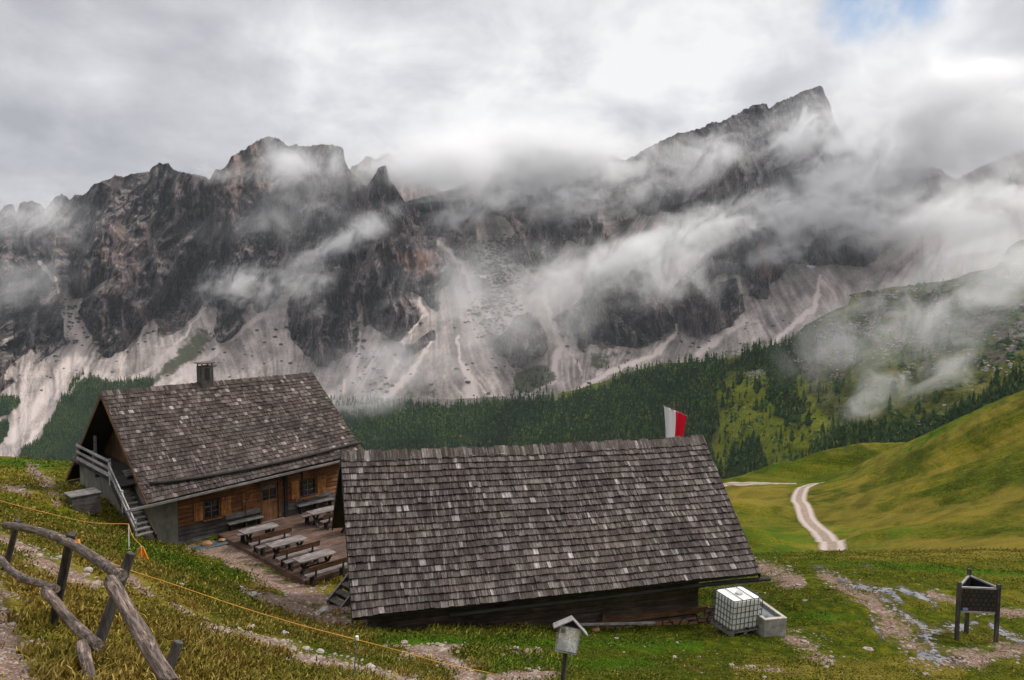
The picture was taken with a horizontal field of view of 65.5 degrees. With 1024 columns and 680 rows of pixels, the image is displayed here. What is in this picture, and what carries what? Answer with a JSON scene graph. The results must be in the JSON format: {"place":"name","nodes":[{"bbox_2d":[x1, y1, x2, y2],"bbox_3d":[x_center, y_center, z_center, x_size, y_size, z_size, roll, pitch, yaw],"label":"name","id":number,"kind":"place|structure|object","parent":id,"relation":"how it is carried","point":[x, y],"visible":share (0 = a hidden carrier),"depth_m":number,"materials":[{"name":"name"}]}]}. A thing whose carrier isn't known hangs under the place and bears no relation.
{"place":"outdoors","nodes":[
{"label":"outdoors","id":0,"kind":"place"},
{"bbox_2d":[350,153,441,201],"bbox_3d":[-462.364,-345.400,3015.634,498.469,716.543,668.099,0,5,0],"label":"mountain","id":1,"kind":"structure","parent":0,"point":[409,183],"depth_m":2922.98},
{"bbox_2d":[0,463,1021,679],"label":"gravel","id":2,"kind":"structure","parent":0,"point":[274,639],"depth_m":20.94,"materials":[{"name":"gravel"}]},
{"bbox_2d":[0,86,1023,458],"bbox_3d":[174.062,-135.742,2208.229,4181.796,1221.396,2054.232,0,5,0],"label":"mountain","id":3,"kind":"structure","parent":0,"point":[796,212],"depth_m":1985.04,"materials":[{"name":"stone"}]},
{"bbox_2d":[0,234,790,417],"bbox_3d":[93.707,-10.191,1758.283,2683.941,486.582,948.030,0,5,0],"label":"boulders","id":4,"kind":"object","parent":3,"relation":"on","point":[488,306],"visible":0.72,"depth_m":1934.96,"materials":[{"name":"stone"}]},
{"bbox_2d":[0,390,1023,679],"bbox_3d":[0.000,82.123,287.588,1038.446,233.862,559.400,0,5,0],"label":"ground","id":5,"kind":"structure","parent":0,"point":[958,482],"depth_m":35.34,"materials":[{"name":"plant"}]},
{"bbox_2d":[63,487,101,514],"bbox_3d":[-19.749,7.491,36.668,1.296,1.000,1.073,-5,7,-44],"label":"wooden bin","id":6,"kind":"object","parent":5,"relation":"on","point":[88,499],"visible":0.85,"depth_m":36.41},
{"bbox_2d":[83,567,92,572],"bbox_3d":[-9.431,5.119,17.704,0.206,0.124,0.220,-4,7,-39],"label":"rock","id":7,"kind":"object","parent":5,"relation":"on","point":[88,569],"visible":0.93,"depth_m":17.65,"materials":[{"name":"stone"}]},
{"bbox_2d":[0,518,182,679],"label":"log fence","id":8,"kind":"object","parent":5,"relation":"on","point":[119,599],"visible":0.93,"depth_m":8.32,"materials":[{"name":"wood"}]},
{"bbox_2d":[53,361,362,544],"bbox_3d":[-16.547,5.981,43.541,12.677,9.664,12.957,-5,7,-44],"label":"alpine hut","id":9,"kind":"object","parent":5,"relation":"on","point":[200,458],"visible":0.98,"depth_m":40.64,"materials":[{"name":"wood"}]},
{"bbox_2d":[203,497,222,521],"bbox_3d":[-14.754,8.312,39.135,0.953,0.990,0.340,-5,7,-44],"label":"window","id":10,"kind":"structure","parent":9,"relation":"in","point":[211,507],"depth_m":39.17,"materials":[{"name":"brown glass"}]},
{"bbox_2d":[261,482,277,521],"bbox_3d":[-12.582,8.394,41.345,0.920,2.000,0.154,-5,7,-44],"label":"door","id":11,"kind":"structure","parent":9,"relation":"in","point":[269,496],"depth_m":41.38,"materials":[{"name":"brown wood"}]},
{"bbox_2d":[299,477,318,499],"bbox_3d":[-10.983,7.943,42.823,1.151,1.020,0.340,-5,7,-44],"label":"window","id":12,"kind":"structure","parent":9,"relation":"in","point":[309,484],"depth_m":42.89,"materials":[{"name":"brown glass"}]},
{"bbox_2d":[190,540,229,549],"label":"stone slab","id":13,"kind":"structure","parent":5,"relation":"on","point":[216,544],"depth_m":37.58,"materials":[{"name":"grey stone"}]},
{"bbox_2d":[202,540,212,545],"bbox_3d":[-14.391,9.612,37.613,0.389,0.258,0.467,5,7,43],"label":"rock","id":14,"kind":"object","parent":13,"relation":"on","point":[207,543],"visible":1,"depth_m":37.51,"materials":[{"name":"stone"}]},
{"bbox_2d":[0,500,488,674],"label":"rope fence","id":15,"kind":"object","parent":5,"relation":"on","point":[141,552],"visible":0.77,"depth_m":14.26,"materials":[{"name":"fabric"}]},
{"bbox_2d":[225,508,263,530],"bbox_3d":[-13.466,9.090,40.164,1.833,0.860,0.420,-5,7,-44],"label":"wall bench","id":16,"kind":"object","parent":5,"relation":"on","point":[240,514],"depth_m":40.16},
{"bbox_2d":[218,511,347,584],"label":"terrace deck","id":17,"kind":"structure","parent":5,"relation":"on","point":[334,539],"depth_m":37.68,"materials":[{"name":"wood"}]},
{"bbox_2d":[235,529,268,543],"bbox_3d":[-12.266,9.325,38.030,1.800,0.454,0.330,-5,7,-44],"label":"bench","id":18,"kind":"object","parent":17,"relation":"on","point":[242,539],"visible":0.49,"depth_m":37.52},
{"bbox_2d":[238,522,279,547],"bbox_3d":[-11.903,9.228,37.507,1.750,0.769,0.712,-5,7,-44],"label":"table","id":19,"kind":"object","parent":17,"relation":"on","point":[254,529],"visible":0.81,"depth_m":37.33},
{"bbox_2d":[248,527,291,552],"bbox_3d":[-11.136,9.227,36.744,1.950,0.874,0.450,-5,7,-44],"label":"bench","id":20,"kind":"object","parent":17,"relation":"on","point":[258,539],"visible":0.81,"depth_m":36.58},
{"bbox_2d":[255,544,289,556],"bbox_3d":[-10.807,9.472,36.358,1.800,0.454,0.330,-5,7,-44],"label":"bench","id":21,"kind":"object","parent":17,"relation":"on","point":[262,548],"visible":0.56,"depth_m":35.84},
{"bbox_2d":[265,535,307,562],"bbox_3d":[-10.089,9.386,35.709,1.750,0.769,0.712,-5,7,-44],"label":"table","id":22,"kind":"object","parent":17,"relation":"on","point":[278,544],"visible":0.84,"depth_m":35.50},
{"bbox_2d":[275,540,319,567],"bbox_3d":[-9.381,9.384,34.954,1.950,0.874,0.450,-5,7,-44],"label":"bench","id":23,"kind":"object","parent":17,"relation":"on","point":[287,552],"visible":0.84,"depth_m":34.78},
{"bbox_2d":[283,559,318,571],"bbox_3d":[-9.053,9.629,34.568,1.800,0.454,0.330,-5,7,-44],"label":"bench","id":24,"kind":"object","parent":17,"relation":"on","point":[289,562],"visible":0.57,"depth_m":34.08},
{"bbox_2d":[292,548,336,577],"bbox_3d":[-8.393,9.543,33.927,1.750,0.769,0.712,-5,7,-44],"label":"table","id":25,"kind":"object","parent":17,"relation":"on","point":[306,558],"visible":0.88,"depth_m":33.78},
{"bbox_2d":[300,511,330,524],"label":"bench","id":26,"kind":"object","parent":17,"relation":"on","point":[306,517],"visible":0.49,"depth_m":40.34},
{"bbox_2d":[306,505,333,527],"bbox_3d":[-9.477,8.974,40.402,1.750,0.769,0.712,-5,7,-44],"label":"table","id":27,"kind":"object","parent":17,"relation":"on","point":[317,512],"visible":0.61,"depth_m":40.04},
{"bbox_2d":[319,512,332,529],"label":"bench","id":28,"kind":"object","parent":17,"relation":"on","point":[327,521],"visible":0.45,"depth_m":39.45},
{"bbox_2d":[304,557,347,586],"bbox_3d":[-7.678,9.625,33.243,2.000,0.894,0.450,-5,7,-44],"label":"bench","id":29,"kind":"object","parent":17,"relation":"on","point":[326,567],"visible":0.9,"depth_m":33.07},
{"bbox_2d":[295,490,334,513],"bbox_3d":[-10.610,8.745,42.950,2.128,0.860,0.420,-5,7,-44],"label":"wall bench","id":30,"kind":"object","parent":5,"relation":"on","point":[326,493],"depth_m":42.94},
{"bbox_2d":[319,606,331,611],"bbox_3d":[-6.441,9.310,27.459,0.470,0.244,0.382,-1,5,-6],"label":"rock","id":31,"kind":"object","parent":5,"relation":"on","point":[326,608],"visible":0.71,"depth_m":27.39,"materials":[{"name":"stone"}]},
{"bbox_2d":[326,573,349,607],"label":"wooden steps","id":32,"kind":"structure","parent":5,"relation":"on","point":[338,591],"depth_m":29.41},
{"bbox_2d":[331,434,770,629],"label":"barn","id":33,"kind":"structure","parent":5,"relation":"on","point":[639,530],"depth_m":26.08,"materials":[{"name":"wood"}]},
{"bbox_2d":[663,402,687,437],"bbox_3d":[6.527,6.506,32.207,1.005,8.066,0.280,0,5,0],"label":"flag","id":34,"kind":"object","parent":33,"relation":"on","point":[675,421],"visible":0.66,"depth_m":31.91,"materials":[{"name":"fabric"}]},
{"bbox_2d":[553,615,587,679],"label":"birdhouse","id":35,"kind":"object","parent":5,"relation":"on","point":[571,628],"visible":1,"depth_m":14.49,"materials":[{"name":"wood"}]},
{"bbox_2d":[579,621,655,625],"bbox_3d":[3.209,8.999,25.263,2.877,0.311,0.070,-1,5,-14],"label":"plank","id":36,"kind":"object","parent":5,"relation":"on","point":[615,623],"visible":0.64,"depth_m":25.28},
{"bbox_2d":[711,584,762,636],"bbox_3d":[7.105,8.514,25.107,1.157,1.180,1.111,0,6,-24],"label":"water tank","id":37,"kind":"object","parent":5,"relation":"on","point":[736,609],"visible":1,"depth_m":24.81,"materials":[{"name":"plastic"}]},
{"bbox_2d":[744,599,786,636],"bbox_3d":[7.954,8.973,25.543,0.800,0.805,1.710,1,5,-15],"label":"water trough","id":38,"kind":"object","parent":5,"relation":"on","point":[771,621],"visible":0.34,"depth_m":24.78,"materials":[{"name":"concrete"}]},
{"bbox_2d":[954,568,1000,642],"bbox_3d":[14.671,8.752,25.574,1.280,2.508,1.150,0,5,0],"label":"basket","id":39,"kind":"object","parent":5,"relation":"on","point":[975,594],"visible":0.8,"depth_m":25.07,"materials":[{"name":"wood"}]},
{"bbox_2d":[0,0,1023,211],"label":"sky","id":40,"kind":"structure","parent":0,"point":[458,92],"materials":[{"name":"white"}]},
{"bbox_2d":[335,239,1023,478],"bbox_3d":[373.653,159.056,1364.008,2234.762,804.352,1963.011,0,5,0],"label":"hillside","id":41,"kind":"structure","parent":0,"point":[892,317],"depth_m":697.86,"materials":[{"name":"plant"}]},
{"bbox_2d":[0,360,625,460],"bbox_3d":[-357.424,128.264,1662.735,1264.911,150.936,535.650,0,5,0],"label":"forest","id":42,"kind":"object","parent":41,"relation":"on","point":[54,443],"visible":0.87,"depth_m":1518.90,"materials":[{"name":"green plant"}]},
{"bbox_2d":[340,241,1023,477],"bbox_3d":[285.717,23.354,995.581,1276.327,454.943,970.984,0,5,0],"label":"forest","id":43,"kind":"object","parent":41,"relation":"on","point":[647,426],"visible":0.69,"depth_m":1166.07,"materials":[{"name":"green plant"}]},
{"bbox_2d":[717,457,721,472],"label":"spruce tree","id":44,"kind":"object","parent":41,"relation":"on","point":[719,468],"visible":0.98,"depth_m":786.69,"materials":[{"name":"green plant"}]},
{"bbox_2d":[720,379,725,392],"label":"spruce tree","id":45,"kind":"object","parent":41,"relation":"on","point":[723,388],"visible":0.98,"depth_m":894.50,"materials":[{"name":"green plant"}]},
{"bbox_2d":[747,436,751,451],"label":"spruce tree","id":46,"kind":"object","parent":41,"relation":"on","point":[749,445],"visible":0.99,"depth_m":732.82,"materials":[{"name":"green plant"}]},
{"bbox_2d":[750,355,755,369],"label":"spruce tree","id":47,"kind":"object","parent":41,"relation":"on","point":[753,366],"visible":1,"depth_m":855.55,"materials":[{"name":"green plant"}]},
{"bbox_2d":[752,396,758,410],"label":"spruce tree","id":48,"kind":"object","parent":41,"relation":"on","point":[755,407],"visible":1,"depth_m":783.06,"materials":[{"name":"green plant"}]},
{"bbox_2d":[758,444,763,459],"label":"spruce tree","id":49,"kind":"object","parent":41,"relation":"on","point":[760,454],"visible":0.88,"depth_m":709.42,"materials":[{"name":"green plant"}]},
{"bbox_2d":[758,396,764,410],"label":"spruce tree","id":50,"kind":"object","parent":41,"relation":"on","point":[761,405],"visible":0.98,"depth_m":772.40,"materials":[{"name":"green plant"}]},
{"bbox_2d":[761,453,767,467],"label":"spruce tree","id":51,"kind":"object","parent":41,"relation":"on","point":[764,463],"visible":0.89,"depth_m":690.48,"materials":[{"name":"green plant"}]},
{"bbox_2d":[772,347,778,363],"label":"spruce tree","id":52,"kind":"object","parent":41,"relation":"on","point":[776,355],"visible":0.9,"depth_m":810.17,"materials":[{"name":"green plant"}]},
{"bbox_2d":[773,401,779,415],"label":"spruce tree","id":53,"kind":"object","parent":41,"relation":"on","point":[776,412],"visible":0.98,"depth_m":733.78,"materials":[{"name":"green plant"}]},
{"bbox_2d":[780,402,785,416],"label":"spruce tree","id":54,"kind":"object","parent":41,"relation":"on","point":[783,412],"visible":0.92,"depth_m":716.76,"materials":[{"name":"green plant"}]},
{"bbox_2d":[789,427,794,441],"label":"spruce tree","id":55,"kind":"object","parent":41,"relation":"on","point":[791,437],"visible":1,"depth_m":671.94,"materials":[{"name":"green plant"}]},
{"bbox_2d":[790,370,794,384],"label":"spruce tree","id":56,"kind":"object","parent":41,"relation":"on","point":[792,378],"visible":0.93,"depth_m":732.87,"materials":[{"name":"green plant"}]},
{"bbox_2d":[791,407,796,422],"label":"spruce tree","id":57,"kind":"object","parent":41,"relation":"on","point":[794,416],"visible":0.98,"depth_m":686.75,"materials":[{"name":"green plant"}]},
{"bbox_2d":[794,394,799,408],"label":"spruce tree","id":58,"kind":"object","parent":41,"relation":"on","point":[797,402],"visible":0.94,"depth_m":704.06,"materials":[{"name":"green plant"}]},
{"bbox_2d":[795,407,801,422],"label":"spruce tree","id":59,"kind":"object","parent":41,"relation":"on","point":[798,418],"visible":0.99,"depth_m":680.74,"materials":[{"name":"green plant"}]},
{"bbox_2d":[801,398,805,412],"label":"spruce tree","id":60,"kind":"object","parent":41,"relation":"on","point":[803,409],"visible":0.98,"depth_m":691.48,"materials":[{"name":"green plant"}]},
{"bbox_2d":[805,407,811,425],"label":"spruce tree","id":61,"kind":"object","parent":41,"relation":"on","point":[808,421],"visible":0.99,"depth_m":661.11,"materials":[{"name":"green plant"}]},
{"bbox_2d":[829,412,835,429],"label":"spruce tree","id":62,"kind":"object","parent":41,"relation":"on","point":[833,424],"visible":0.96,"depth_m":627.01,"materials":[{"name":"green plant"}]},
{"bbox_2d":[832,376,838,392],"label":"spruce tree","id":63,"kind":"object","parent":41,"relation":"on","point":[835,388],"visible":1,"depth_m":670.34,"materials":[{"name":"green plant"}]},
{"bbox_2d":[837,413,840,431],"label":"spruce tree","id":64,"kind":"object","parent":41,"relation":"on","point":[838,426],"visible":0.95,"depth_m":614.86,"materials":[{"name":"green plant"}]},
{"bbox_2d":[840,421,845,439],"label":"spruce tree","id":65,"kind":"object","parent":41,"relation":"on","point":[843,434],"visible":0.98,"depth_m":599.74,"materials":[{"name":"green plant"}]},
{"bbox_2d":[845,425,849,441],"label":"spruce tree","id":66,"kind":"object","parent":41,"relation":"on","point":[847,434],"visible":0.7,"depth_m":589.13,"materials":[{"name":"green plant"}]},
{"bbox_2d":[849,428,853,444],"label":"spruce tree","id":67,"kind":"object","parent":41,"relation":"on","point":[852,438],"visible":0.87,"depth_m":580.28,"materials":[{"name":"green plant"}]},
{"bbox_2d":[853,418,856,435],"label":"spruce tree","id":68,"kind":"object","parent":41,"relation":"on","point":[855,428],"visible":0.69,"depth_m":587.46,"materials":[{"name":"green plant"}]},
{"bbox_2d":[854,352,858,366],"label":"spruce tree","id":69,"kind":"object","parent":41,"relation":"on","point":[856,362],"visible":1,"depth_m":674.50,"materials":[{"name":"green plant"}]},
{"bbox_2d":[858,345,862,362],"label":"spruce tree","id":70,"kind":"object","parent":41,"relation":"on","point":[860,356],"visible":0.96,"depth_m":679.66,"materials":[{"name":"green plant"}]},
{"bbox_2d":[859,420,865,440],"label":"spruce tree","id":71,"kind":"object","parent":41,"relation":"on","point":[862,433],"visible":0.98,"depth_m":579.17,"materials":[{"name":"green plant"}]},
{"bbox_2d":[861,424,868,440],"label":"spruce tree","id":72,"kind":"object","parent":41,"relation":"on","point":[866,436],"visible":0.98,"depth_m":576.72,"materials":[{"name":"green plant"}]},
{"bbox_2d":[867,413,872,433],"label":"spruce tree","id":73,"kind":"object","parent":41,"relation":"on","point":[869,421],"visible":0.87,"depth_m":582.83,"materials":[{"name":"green plant"}]},
{"bbox_2d":[723,240,1023,464],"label":"scrub","id":74,"kind":"object","parent":41,"relation":"on","point":[996,281],"visible":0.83,"depth_m":685.65,"materials":[{"name":"green plant"}]},
{"bbox_2d":[726,240,1023,465],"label":"boulders","id":75,"kind":"object","parent":41,"relation":"on","point":[896,342],"visible":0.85,"depth_m":687.76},
{"bbox_2d":[873,422,881,438],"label":"spruce tree","id":76,"kind":"object","parent":41,"relation":"on","point":[877,427],"visible":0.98,"depth_m":568.87,"materials":[{"name":"green plant"}]},
{"bbox_2d":[884,429,889,442],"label":"spruce tree","id":77,"kind":"object","parent":41,"relation":"on","point":[886,438],"visible":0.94,"depth_m":560.65,"materials":[{"name":"green plant"}]},
{"bbox_2d":[887,393,892,409],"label":"spruce tree","id":78,"kind":"object","parent":41,"relation":"on","point":[889,403],"visible":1,"depth_m":590.98,"materials":[{"name":"green plant"}]},
{"bbox_2d":[890,415,896,433],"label":"spruce tree","id":79,"kind":"object","parent":41,"relation":"on","point":[893,426],"visible":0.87,"depth_m":568.17,"materials":[{"name":"green plant"}]},
{"bbox_2d":[889,376,898,391],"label":"spruce tree","id":80,"kind":"object","parent":41,"relation":"on","point":[893,387],"visible":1,"depth_m":615.01,"materials":[{"name":"green plant"}]},
{"bbox_2d":[897,409,901,424],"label":"spruce tree","id":81,"kind":"object","parent":41,"relation":"on","point":[900,419],"visible":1,"depth_m":575.73,"materials":[{"name":"green plant"}]},
{"bbox_2d":[897,425,902,441],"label":"spruce tree","id":82,"kind":"object","parent":41,"relation":"on","point":[900,439],"visible":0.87,"depth_m":555.95,"materials":[{"name":"green plant"}]},
{"bbox_2d":[897,352,906,366],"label":"spruce tree","id":83,"kind":"object","parent":41,"relation":"on","point":[902,363],"visible":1,"depth_m":646.92,"materials":[{"name":"green plant"}]},
{"bbox_2d":[905,426,910,441],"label":"spruce tree","id":84,"kind":"object","parent":41,"relation":"on","point":[908,439],"visible":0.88,"depth_m":559.03,"materials":[{"name":"green plant"}]},
{"bbox_2d":[906,384,911,397],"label":"spruce tree","id":85,"kind":"object","parent":41,"relation":"on","point":[909,394],"visible":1,"depth_m":606.91,"materials":[{"name":"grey plant"}]},
{"bbox_2d":[908,408,917,428],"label":"spruce tree","id":86,"kind":"object","parent":41,"relation":"on","point":[911,420],"visible":0.88,"depth_m":573.12,"materials":[{"name":"green plant"}]},
{"bbox_2d":[910,422,916,437],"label":"spruce tree","id":87,"kind":"object","parent":41,"relation":"on","point":[913,431],"visible":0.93,"depth_m":565.91,"materials":[{"name":"green plant"}]},
{"bbox_2d":[914,392,921,410],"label":"spruce tree","id":88,"kind":"object","parent":41,"relation":"on","point":[920,404],"visible":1,"depth_m":587.73,"materials":[{"name":"green plant"}]},
{"bbox_2d":[915,397,920,413],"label":"spruce tree","id":89,"kind":"object","parent":41,"relation":"on","point":[917,409],"visible":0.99,"depth_m":585.21,"materials":[{"name":"green plant"}]},
{"bbox_2d":[919,343,925,360],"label":"spruce tree","id":90,"kind":"object","parent":41,"relation":"on","point":[922,356],"visible":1,"depth_m":646.37,"materials":[{"name":"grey plant"}]},
{"bbox_2d":[920,404,928,422],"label":"spruce tree","id":91,"kind":"object","parent":41,"relation":"on","point":[924,415],"visible":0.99,"depth_m":576.23,"materials":[{"name":"green plant"}]},
{"bbox_2d":[927,360,931,376],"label":"spruce tree","id":92,"kind":"object","parent":41,"relation":"on","point":[929,372],"visible":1,"depth_m":620.05,"materials":[{"name":"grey plant"}]},
{"bbox_2d":[931,384,939,401],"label":"spruce tree","id":93,"kind":"object","parent":41,"relation":"on","point":[935,397],"visible":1,"depth_m":588.20,"materials":[{"name":"green plant"}]},
{"bbox_2d":[936,412,942,428],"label":"spruce tree","id":94,"kind":"object","parent":41,"relation":"on","point":[939,423],"visible":0.59,"depth_m":555.56,"materials":[{"name":"green plant"}]},
{"bbox_2d":[945,335,952,349],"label":"spruce tree","id":95,"kind":"object","parent":41,"relation":"on","point":[949,344],"visible":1,"depth_m":635.46,"materials":[{"name":"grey plant"}]},
{"bbox_2d":[952,402,958,419],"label":"spruce tree","id":96,"kind":"object","parent":41,"relation":"on","point":[956,412],"visible":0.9,"depth_m":554.36,"materials":[{"name":"green plant"}]},
{"bbox_2d":[957,393,962,411],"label":"spruce tree","id":97,"kind":"object","parent":41,"relation":"on","point":[959,403],"visible":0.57,"depth_m":558.48,"materials":[{"name":"green plant"}]},
{"bbox_2d":[958,398,964,416],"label":"spruce tree","id":98,"kind":"object","parent":41,"relation":"on","point":[960,414],"visible":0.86,"depth_m":550.98,"materials":[{"name":"green plant"}]},
{"bbox_2d":[963,349,969,364],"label":"spruce tree","id":99,"kind":"object","parent":41,"relation":"on","point":[966,359],"visible":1,"depth_m":614.80,"materials":[{"name":"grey plant"}]},
{"bbox_2d":[964,398,970,414],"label":"spruce tree","id":100,"kind":"object","parent":41,"relation":"on","point":[968,410],"visible":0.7,"depth_m":544.63,"materials":[{"name":"green plant"}]},
{"bbox_2d":[966,391,972,410],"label":"spruce tree","id":101,"kind":"object","parent":41,"relation":"on","point":[970,401],"visible":0.64,"depth_m":555.78,"materials":[{"name":"green plant"}]},
{"bbox_2d":[971,390,975,403],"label":"spruce tree","id":102,"kind":"object","parent":41,"relation":"on","point":[973,398],"visible":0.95,"depth_m":564.49,"materials":[{"name":"green plant"}]},
{"bbox_2d":[981,388,985,401],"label":"spruce tree","id":103,"kind":"object","parent":41,"relation":"on","point":[983,396],"visible":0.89,"depth_m":560.00,"materials":[{"name":"green plant"}]},
{"bbox_2d":[986,375,993,395],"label":"spruce tree","id":104,"kind":"object","parent":41,"relation":"on","point":[991,385],"visible":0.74,"depth_m":560.84,"materials":[{"name":"green plant"}]},
{"bbox_2d":[990,387,995,402],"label":"spruce tree","id":105,"kind":"object","parent":41,"relation":"on","point":[992,397],"visible":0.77,"depth_m":547.78,"materials":[{"name":"green plant"}]},
{"bbox_2d":[992,368,998,383],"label":"spruce tree","id":106,"kind":"object","parent":41,"relation":"on","point":[995,379],"visible":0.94,"depth_m":570.55,"materials":[{"name":"green plant"}]},
{"bbox_2d":[1009,363,1016,381],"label":"spruce tree","id":107,"kind":"object","parent":41,"relation":"on","point":[1013,371],"visible":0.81,"depth_m":559.11,"materials":[{"name":"green plant"}]},
{"bbox_2d":[1017,366,1023,381],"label":"spruce tree","id":108,"kind":"object","parent":41,"relation":"on","point":[1020,376],"visible":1,"depth_m":555.85,"materials":[{"name":"green plant"}]},
{"bbox_2d":[723,482,796,485],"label":"road","id":109,"kind":"structure","parent":0,"point":[743,483],"depth_m":173.19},
{"bbox_2d":[790,481,847,550],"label":"road","id":110,"kind":"structure","parent":0,"point":[824,537],"depth_m":111.72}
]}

